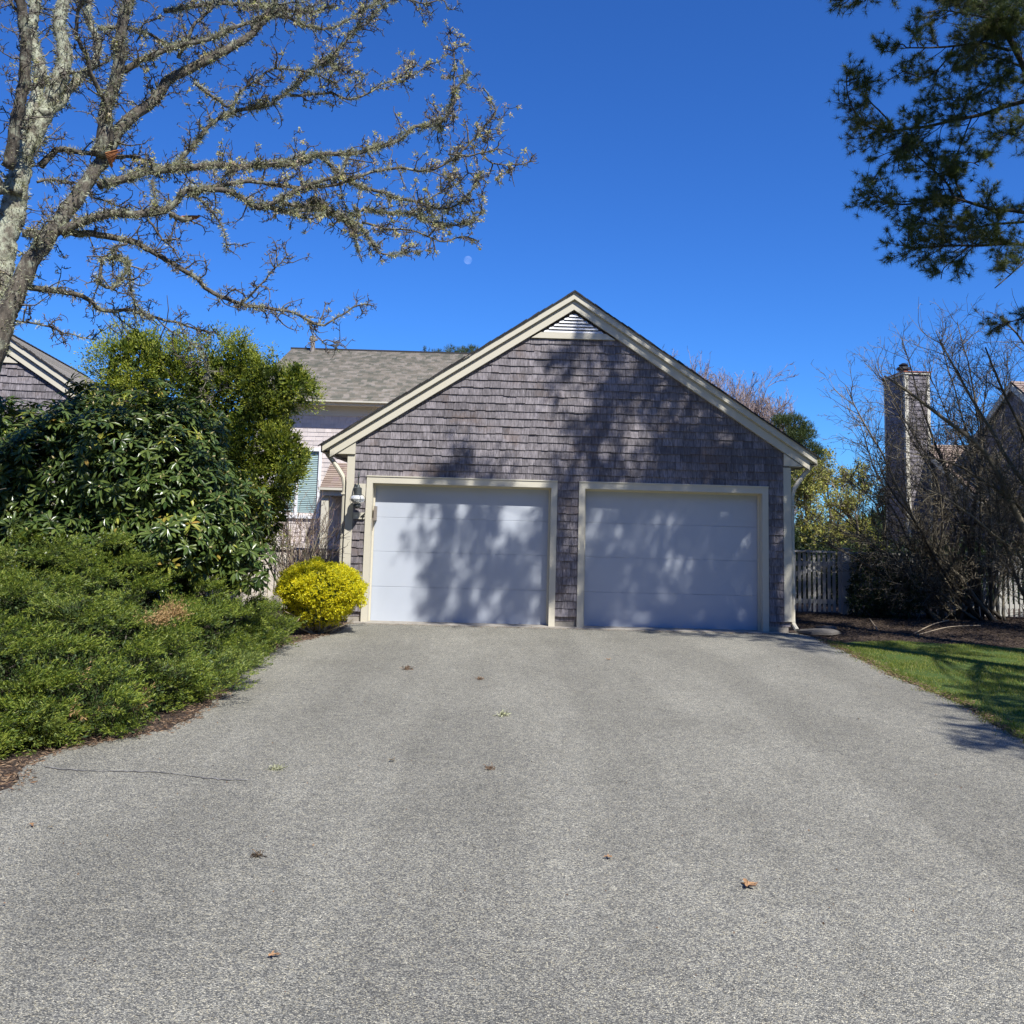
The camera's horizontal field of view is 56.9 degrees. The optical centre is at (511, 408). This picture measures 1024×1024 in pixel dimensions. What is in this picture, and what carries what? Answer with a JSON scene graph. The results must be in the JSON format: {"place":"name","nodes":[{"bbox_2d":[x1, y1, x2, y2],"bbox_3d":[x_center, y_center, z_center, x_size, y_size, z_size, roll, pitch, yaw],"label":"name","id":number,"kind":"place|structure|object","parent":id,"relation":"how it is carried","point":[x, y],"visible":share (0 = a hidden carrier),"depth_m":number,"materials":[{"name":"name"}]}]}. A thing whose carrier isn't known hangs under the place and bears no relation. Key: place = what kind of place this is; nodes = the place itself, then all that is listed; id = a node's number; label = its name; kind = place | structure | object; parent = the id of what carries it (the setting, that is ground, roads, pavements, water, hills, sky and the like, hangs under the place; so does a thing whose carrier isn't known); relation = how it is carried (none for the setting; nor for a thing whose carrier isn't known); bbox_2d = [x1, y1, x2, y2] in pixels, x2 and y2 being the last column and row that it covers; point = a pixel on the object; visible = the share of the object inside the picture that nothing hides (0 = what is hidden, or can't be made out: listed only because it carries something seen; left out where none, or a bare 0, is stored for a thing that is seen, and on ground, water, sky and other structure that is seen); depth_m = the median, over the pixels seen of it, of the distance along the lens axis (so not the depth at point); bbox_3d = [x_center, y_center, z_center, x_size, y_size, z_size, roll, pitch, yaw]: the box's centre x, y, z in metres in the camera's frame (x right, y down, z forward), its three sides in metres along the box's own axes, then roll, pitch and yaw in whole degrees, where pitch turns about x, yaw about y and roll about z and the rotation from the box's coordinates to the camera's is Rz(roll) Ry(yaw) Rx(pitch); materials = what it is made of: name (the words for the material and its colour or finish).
{"place":"outdoors","nodes":[
{"label":"outdoors","id":0,"kind":"place"},
{"bbox_2d":[0,608,350,793],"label":"mulch bed","id":1,"kind":"object","parent":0,"point":[168,715],"visible":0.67,"depth_m":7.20,"materials":[{"name":"brown plant"}]},
{"bbox_2d":[0,373,278,646],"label":"rhododendron","id":2,"kind":"object","parent":1,"relation":"on","point":[157,497],"visible":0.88,"depth_m":10.10,"materials":[{"name":"green plant"}]},
{"bbox_2d":[0,517,306,759],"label":"juniper","id":3,"kind":"object","parent":1,"relation":"on","point":[194,661],"visible":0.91,"depth_m":7.87,"materials":[{"name":"green plant"}]},
{"bbox_2d":[70,297,327,614],"bbox_3d":[-4.715,0.767,13.631,3.696,4.692,2.851,-4,-9,41],"label":"arborvitae","id":4,"kind":"object","parent":1,"relation":"on","point":[250,372],"visible":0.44,"depth_m":13.49,"materials":[{"name":"green plant"}]},
{"bbox_2d":[0,0,536,410],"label":"pear tree","id":5,"kind":"object","parent":1,"relation":"on","point":[30,121],"visible":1,"depth_m":9.59,"materials":[{"name":"brown plant"}]},
{"bbox_2d":[206,547,338,607],"bbox_3d":[-4.435,2.860,15.954,3.015,1.074,0.130,2,-7,-1],"label":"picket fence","id":6,"kind":"object","parent":1,"relation":"on","point":[271,582],"visible":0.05,"depth_m":15.97,"materials":[{"name":"white wood"}]},
{"bbox_2d":[240,490,349,628],"bbox_3d":[-3.160,2.165,13.848,1.739,2.035,1.666,2,-7,-1],"label":"bare shrub","id":7,"kind":"object","parent":1,"relation":"on","point":[305,556],"visible":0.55,"depth_m":13.69,"materials":[{"name":"brown plant"}]},
{"bbox_2d":[272,555,368,634],"bbox_3d":[-2.638,2.565,13.024,1.316,1.080,1.270,3,-7,-16],"label":"golden bush","id":8,"kind":"object","parent":1,"relation":"on","point":[340,589],"visible":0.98,"depth_m":12.70,"materials":[{"name":"yellow plant"}]},
{"bbox_2d":[241,335,469,575],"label":"house","id":9,"kind":"structure","parent":0,"point":[360,383],"depth_m":25.99,"materials":[{"name":"grey wood"}]},
{"bbox_2d":[273,449,321,518],"bbox_3d":[-5.818,2.020,25.571,1.320,1.890,0.115,2,-7,-1],"label":"window","id":10,"kind":"structure","parent":9,"relation":"in","point":[312,485],"depth_m":25.59,"materials":[{"name":"white glass"}]},
{"bbox_2d":[0,622,1023,1023],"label":"driveway","id":11,"kind":"structure","parent":0,"point":[378,860],"depth_m":4.65,"materials":[{"name":"grey asphalt"}]},
{"bbox_2d":[44,766,249,779],"bbox_3d":[-2.239,2.226,5.774,1.336,0.001,0.099,1,-7,8],"label":"driveway crack","id":12,"kind":"object","parent":11,"relation":"on","point":[153,771],"visible":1,"depth_m":5.79,"materials":[{"name":"grey asphalt"}]},
{"bbox_2d":[250,849,266,857],"bbox_3d":[-1.187,2.082,4.418,0.091,0.042,0.057,2,-7,-1],"label":"twig tuft","id":13,"kind":"object","parent":11,"relation":"on","point":[257,854],"visible":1,"depth_m":4.42,"materials":[{"name":"plant"}]},
{"bbox_2d":[268,950,279,955],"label":"fallen leaf","id":14,"kind":"object","parent":11,"relation":"on","point":[272,954],"visible":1,"depth_m":3.42,"materials":[{"name":"brown plant"}]},
{"bbox_2d":[268,762,287,770],"bbox_3d":[-1.475,2.257,5.938,0.136,0.077,0.089,-1,-7,23],"label":"lichen tuft","id":15,"kind":"object","parent":11,"relation":"on","point":[273,767],"visible":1,"depth_m":5.93,"materials":[{"name":"plant"}]},
{"bbox_2d":[400,665,413,669],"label":"leaf clump","id":16,"kind":"object","parent":11,"relation":"on","point":[407,667],"visible":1,"depth_m":10.01,"materials":[{"name":"brown plant"}]},
{"bbox_2d":[483,762,494,769],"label":"twig tuft","id":17,"kind":"object","parent":11,"relation":"on","point":[489,767],"visible":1,"depth_m":6.08,"materials":[{"name":"brown plant"}]},
{"bbox_2d":[493,709,510,716],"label":"lichen tuft","id":18,"kind":"object","parent":11,"relation":"on","point":[504,713],"visible":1,"depth_m":7.76,"materials":[{"name":"plant"}]},
{"bbox_2d":[4,629,1011,991],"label":"leaf litter","id":19,"kind":"object","parent":11,"relation":"on","point":[578,849],"visible":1,"depth_m":4.96,"materials":[{"name":"brown plant"}]},
{"bbox_2d":[356,623,807,636],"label":"leaf litter","id":20,"kind":"object","parent":11,"relation":"on","point":[599,629],"visible":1,"depth_m":14.17,"materials":[{"name":"brown plant"}]},
{"bbox_2d":[741,878,757,885],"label":"fallen leaf","id":21,"kind":"object","parent":11,"relation":"on","point":[746,882],"visible":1,"depth_m":4.22,"materials":[{"name":"brown plant"}]},
{"bbox_2d":[0,0,1023,523],"label":"sky","id":22,"kind":"structure","parent":0,"point":[691,177],"materials":[{"name":"blue"}]},
{"bbox_2d":[216,559,1023,738],"bbox_3d":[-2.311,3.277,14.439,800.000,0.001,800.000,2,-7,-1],"label":"ground","id":23,"kind":"structure","parent":0,"point":[811,595],"depth_m":10.63,"materials":[{"name":"soil"}]},
{"bbox_2d":[0,335,170,604],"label":"house","id":24,"kind":"structure","parent":23,"relation":"on","point":[29,372],"depth_m":15.77,"materials":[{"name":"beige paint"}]},
{"bbox_2d":[260,479,341,592],"bbox_3d":[-4.483,2.488,18.395,1.732,2.402,3.164,-4,-9,41],"label":"bare shrub","id":25,"kind":"object","parent":23,"relation":"on","point":[298,537],"visible":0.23,"depth_m":18.74,"materials":[{"name":"brown plant"}]},
{"bbox_2d":[423,342,477,352],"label":"pine tree","id":26,"kind":"object","parent":23,"relation":"on","point":[472,348],"visible":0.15,"depth_m":39.10,"materials":[{"name":"green plant"}]},
{"bbox_2d":[318,290,820,633],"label":"garage","id":27,"kind":"structure","parent":23,"relation":"on","point":[574,459],"depth_m":14.80,"materials":[{"name":"grey wood"}]},
{"bbox_2d":[350,472,364,507],"bbox_3d":[-2.337,1.249,14.479,0.233,0.563,0.320,-1,-7,20],"label":"wall lantern","id":28,"kind":"object","parent":27,"relation":"attached to","point":[357,499],"depth_m":14.37,"materials":[{"name":"metal"}]},
{"bbox_2d":[353,512,364,518],"bbox_3d":[-2.359,1.657,14.591,0.186,0.100,0.036,2,-7,-1],"label":"house number plaque","id":29,"kind":"object","parent":27,"relation":"attached to","point":[358,515],"visible":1,"depth_m":14.58,"materials":[{"name":"beige paint"}]},
{"bbox_2d":[370,485,548,624],"bbox_3d":[-0.806,2.278,14.775,2.762,2.107,0.033,2,-7,-1],"label":"garage door","id":30,"kind":"structure","parent":27,"relation":"in","point":[441,554],"depth_m":14.76,"materials":[{"name":"paint"}]},
{"bbox_2d":[584,491,757,629],"bbox_3d":[2.492,2.374,14.835,2.762,2.107,0.033,2,-7,-1],"label":"garage door","id":31,"kind":"structure","parent":27,"relation":"in","point":[658,560],"depth_m":14.82,"materials":[{"name":"paint"}]},
{"bbox_2d":[662,344,743,393],"bbox_3d":[7.173,1.940,38.685,4.417,8.943,4.897,2,-7,-1],"label":"bare tree","id":32,"kind":"object","parent":23,"relation":"on","point":[705,369],"visible":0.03,"depth_m":38.28,"materials":[{"name":"brown plant"}]},
{"bbox_2d":[686,363,755,408],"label":"bare tree","id":33,"kind":"object","parent":23,"relation":"on","point":[727,383],"visible":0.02,"depth_m":37.27,"materials":[{"name":"brown plant"}]},
{"bbox_2d":[704,362,749,405],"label":"bare tree","id":34,"kind":"object","parent":23,"relation":"on","point":[730,382],"visible":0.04,"depth_m":40.69,"materials":[{"name":"brown plant"}]},
{"bbox_2d":[714,366,781,414],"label":"bare tree","id":35,"kind":"object","parent":23,"relation":"on","point":[758,389],"visible":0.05,"depth_m":39.80,"materials":[{"name":"brown plant"}]},
{"bbox_2d":[727,361,798,421],"bbox_3d":[9.349,2.186,35.679,3.639,7.859,3.958,2,-7,-1],"label":"bare tree","id":36,"kind":"object","parent":23,"relation":"on","point":[745,400],"visible":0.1,"depth_m":35.57,"materials":[{"name":"brown plant"}]},
{"bbox_2d":[749,391,811,519],"bbox_3d":[9.715,2.705,34.944,2.884,6.680,3.520,-2,-7,24],"label":"bare tree","id":37,"kind":"object","parent":23,"relation":"on","point":[764,413],"visible":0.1,"depth_m":34.61,"materials":[{"name":"plant"}]},
{"bbox_2d":[768,410,827,510],"bbox_3d":[8.425,2.578,27.825,2.083,5.140,1.584,2,-7,-1],"label":"pine tree","id":38,"kind":"object","parent":23,"relation":"on","point":[800,431],"visible":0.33,"depth_m":27.91,"materials":[{"name":"green plant"}]},
{"bbox_2d":[791,453,841,592],"bbox_3d":[7.463,2.876,23.642,1.386,3.535,1.982,-2,-8,29],"label":"budding tree","id":39,"kind":"object","parent":23,"relation":"on","point":[810,479],"visible":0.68,"depth_m":23.45,"materials":[{"name":"green plant"}]},
{"bbox_2d":[795,445,864,571],"bbox_3d":[9.191,3.090,26.707,2.149,3.931,2.300,2,-7,-1],"label":"budding tree","id":40,"kind":"object","parent":23,"relation":"on","point":[835,482],"visible":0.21,"depth_m":26.76,"materials":[{"name":"green plant"}]},
{"bbox_2d":[794,508,884,555],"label":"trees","id":41,"kind":"object","parent":23,"relation":"on","point":[865,516],"depth_m":57.74,"materials":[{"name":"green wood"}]},
{"bbox_2d":[819,458,891,549],"bbox_3d":[9.103,3.110,25.471,2.000,3.599,1.591,4,-7,-16],"label":"budding tree","id":42,"kind":"object","parent":23,"relation":"on","point":[844,509],"visible":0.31,"depth_m":25.36,"materials":[{"name":"green plant"}]},
{"bbox_2d":[848,457,886,547],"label":"budding tree","id":43,"kind":"object","parent":23,"relation":"on","point":[860,484],"visible":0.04,"depth_m":30.32,"materials":[{"name":"green plant"}]},
{"bbox_2d":[931,415,967,444],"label":"bare tree","id":44,"kind":"object","parent":23,"relation":"on","point":[949,435],"visible":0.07,"depth_m":49.48,"materials":[{"name":"brown plant"}]},
{"bbox_2d":[877,363,1023,594],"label":"chimney house","id":45,"kind":"structure","parent":23,"relation":"on","point":[1015,387],"depth_m":28.02,"materials":[{"name":"grey wood"}]},
{"bbox_2d":[788,602,1023,660],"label":"mulch bed","id":46,"kind":"object","parent":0,"point":[791,630],"visible":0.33,"depth_m":15.73,"materials":[{"name":"brown wood"}]},
{"bbox_2d":[795,550,835,611],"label":"garden gate","id":47,"kind":"structure","parent":46,"relation":"on","point":[819,601],"depth_m":18.08,"materials":[{"name":"paint"}]},
{"bbox_2d":[797,628,840,636],"bbox_3d":[4.701,3.413,14.410,0.595,0.098,0.404,3,-7,-14],"label":"splash stone","id":48,"kind":"object","parent":46,"relation":"on","point":[821,632],"visible":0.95,"depth_m":14.29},
{"bbox_2d":[815,626,836,629],"bbox_3d":[5.040,3.519,15.131,0.320,0.076,0.203,3,-7,-13],"label":"splash stone","id":49,"kind":"object","parent":46,"relation":"on","point":[830,627],"visible":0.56,"depth_m":15.08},
{"bbox_2d":[843,543,929,619],"bbox_3d":[6.922,3.273,17.611,1.562,1.500,1.180,2,-7,-1],"label":"dark shrub","id":50,"kind":"object","parent":46,"relation":"on","point":[877,608],"visible":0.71,"depth_m":17.35,"materials":[{"name":"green plant"}]},
{"bbox_2d":[794,301,1023,620],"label":"bare bush","id":51,"kind":"object","parent":46,"relation":"on","point":[941,578],"visible":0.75,"depth_m":17.56,"materials":[{"name":"brown plant"}]},
{"bbox_2d":[795,526,1023,604],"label":"hedge","id":52,"kind":"object","parent":46,"relation":"on","point":[801,545],"visible":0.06,"depth_m":20.65,"materials":[{"name":"plant"}]},
{"bbox_2d":[837,548,1023,616],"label":"picket fence","id":53,"kind":"object","parent":46,"relation":"on","point":[843,578],"visible":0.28,"depth_m":18.09,"materials":[{"name":"paint"}]},
{"bbox_2d":[914,620,948,633],"bbox_3d":[7.085,3.668,15.935,0.032,0.060,2.600,-3,-8,35],"label":"fallen branch","id":54,"kind":"object","parent":46,"relation":"on","point":[931,625],"visible":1,"depth_m":15.91,"materials":[{"name":"grey wood"}]},
{"bbox_2d":[868,292,1023,616],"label":"bare bush","id":55,"kind":"object","parent":46,"relation":"on","point":[1003,491],"visible":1,"depth_m":15.98,"materials":[{"name":"brown plant"}]},
{"bbox_2d":[916,625,980,635],"bbox_3d":[7.107,3.611,15.452,2.293,0.060,0.135,7,-9,-41],"label":"fallen branch","id":56,"kind":"object","parent":46,"relation":"on","point":[948,627],"visible":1,"depth_m":15.62,"materials":[{"name":"brown wood"}]},
{"bbox_2d":[822,639,1023,742],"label":"lawn","id":57,"kind":"structure","parent":0,"point":[1000,698],"depth_m":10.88,"materials":[{"name":"green plant"}]},
{"bbox_2d":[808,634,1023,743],"bbox_3d":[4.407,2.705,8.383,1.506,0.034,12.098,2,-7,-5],"label":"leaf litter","id":58,"kind":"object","parent":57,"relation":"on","point":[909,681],"visible":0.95,"depth_m":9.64,"materials":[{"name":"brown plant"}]},
{"bbox_2d":[814,0,1023,337],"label":"pine tree","id":59,"kind":"object","parent":57,"relation":"on","point":[998,27],"visible":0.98,"depth_m":12.30,"materials":[{"name":"green plant"}]},
{"bbox_2d":[899,0,1023,28],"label":"pine tree","id":60,"kind":"object","parent":57,"relation":"on","point":[1013,2],"visible":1,"depth_m":10.26,"materials":[{"name":"green plant"}]}
]}

